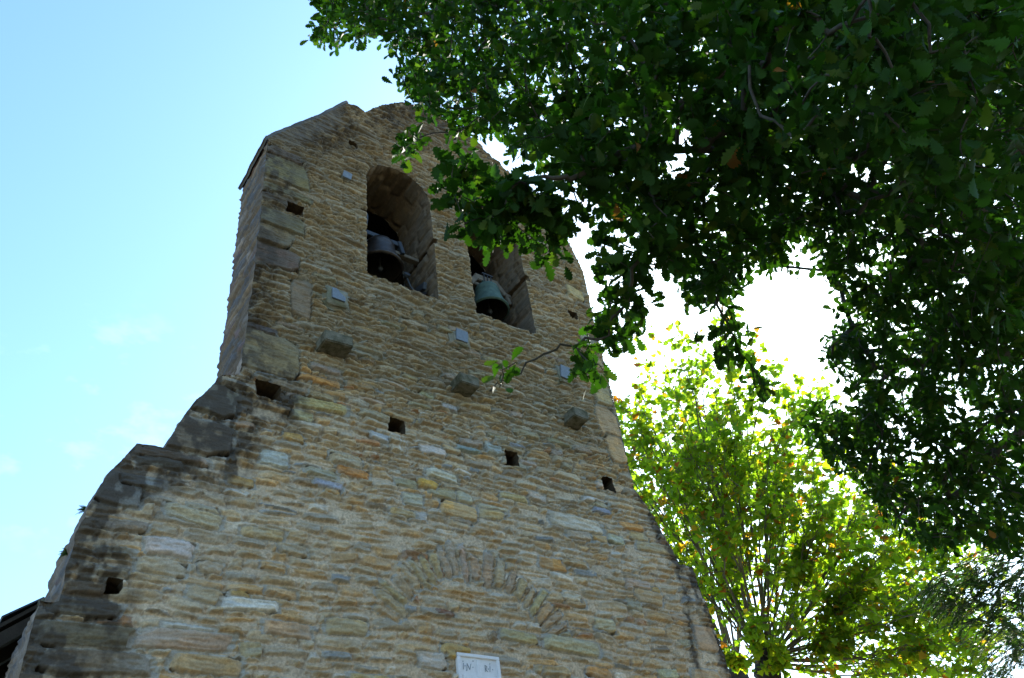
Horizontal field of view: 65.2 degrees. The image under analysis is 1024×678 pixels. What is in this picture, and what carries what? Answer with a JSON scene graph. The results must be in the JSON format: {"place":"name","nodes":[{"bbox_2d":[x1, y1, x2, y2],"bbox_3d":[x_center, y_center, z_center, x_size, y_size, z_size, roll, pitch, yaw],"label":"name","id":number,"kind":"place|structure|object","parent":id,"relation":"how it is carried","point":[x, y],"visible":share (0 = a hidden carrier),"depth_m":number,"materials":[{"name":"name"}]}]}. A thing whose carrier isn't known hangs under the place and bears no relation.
{"place":"outdoors","nodes":[
{"label":"outdoors","id":0,"kind":"place"},
{"bbox_2d":[0,0,1023,677],"label":"sky","id":1,"kind":"structure","parent":0,"point":[131,131],"materials":[{"name":"blue"}]},
{"bbox_3d":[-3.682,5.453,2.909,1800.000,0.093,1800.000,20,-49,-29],"label":"ground","id":2,"kind":"structure","parent":0,"visible":0},
{"bbox_2d":[0,597,42,677],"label":"church nave","id":3,"kind":"structure","parent":2,"relation":"on","point":[13,624],"depth_m":7.18,"materials":[{"name":"stone"}]},
{"bbox_2d":[5,100,731,677],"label":"bell gable","id":4,"kind":"structure","parent":2,"relation":"on","point":[351,468],"depth_m":9.49,"materials":[{"name":"stone"}]},
{"bbox_2d":[58,548,67,558],"bbox_3d":[-3.910,1.870,6.980,0.080,0.098,0.098,20,-49,-29],"label":"fern","id":5,"kind":"object","parent":4,"relation":"on","point":[63,553],"visible":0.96,"depth_m":6.99,"materials":[{"name":"green plant"}]},
{"bbox_2d":[76,505,86,513],"bbox_3d":[-3.898,1.548,7.247,0.080,0.087,0.084,20,-49,-29],"label":"fern","id":6,"kind":"object","parent":4,"relation":"attached to","point":[83,507],"visible":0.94,"depth_m":7.25,"materials":[{"name":"green plant"}]},
{"bbox_2d":[366,214,418,281],"bbox_3d":[-2.009,-1.338,12.601,1.220,0.901,0.719,29,-54,-35],"label":"church bell","id":7,"kind":"object","parent":4,"relation":"hanging from","point":[385,259],"visible":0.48,"depth_m":12.55,"materials":[{"name":"grey metal"}]},
{"bbox_2d":[403,272,426,294],"bbox_3d":[-1.472,-0.796,12.317,0.363,0.448,0.356,-8,-41,-2],"label":"bell hammer","id":8,"kind":"object","parent":4,"relation":"attached to","point":[422,287],"visible":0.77,"depth_m":12.21,"materials":[{"name":"grey metal"}]},
{"bbox_2d":[455,652,500,677],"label":"wall plaque","id":9,"kind":"object","parent":4,"relation":"attached to","point":[468,665],"depth_m":8.28,"materials":[{"name":"white stone"}]},
{"bbox_2d":[472,272,511,320],"bbox_3d":[-0.516,-0.733,13.469,1.108,0.872,0.670,-1,-42,-10],"label":"church bell","id":10,"kind":"object","parent":4,"relation":"hanging from","point":[492,299],"visible":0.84,"depth_m":13.45,"materials":[{"name":"metal"}]},
{"bbox_2d":[300,0,1023,562],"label":"oak tree","id":11,"kind":"object","parent":2,"relation":"on","point":[768,70],"visible":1,"depth_m":4.42,"materials":[{"name":"green plant"}]},
{"bbox_2d":[622,357,842,677],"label":"plane tree","id":12,"kind":"object","parent":2,"relation":"on","point":[723,636],"visible":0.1,"depth_m":20.09,"materials":[{"name":"green plant"}]},
{"bbox_2d":[613,310,1023,677],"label":"plane tree","id":13,"kind":"object","parent":2,"relation":"on","point":[859,592],"visible":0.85,"depth_m":15.13,"materials":[{"name":"green plant"}]},
{"bbox_2d":[899,542,1023,665],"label":"yew tree","id":14,"kind":"object","parent":2,"relation":"on","point":[965,605],"visible":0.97,"depth_m":5.95,"materials":[{"name":"green plant"}]},
{"bbox_2d":[968,622,1023,677],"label":"yew tree","id":15,"kind":"object","parent":2,"relation":"on","point":[1013,656],"visible":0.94,"depth_m":7.99,"materials":[{"name":"green plant"}]}
]}

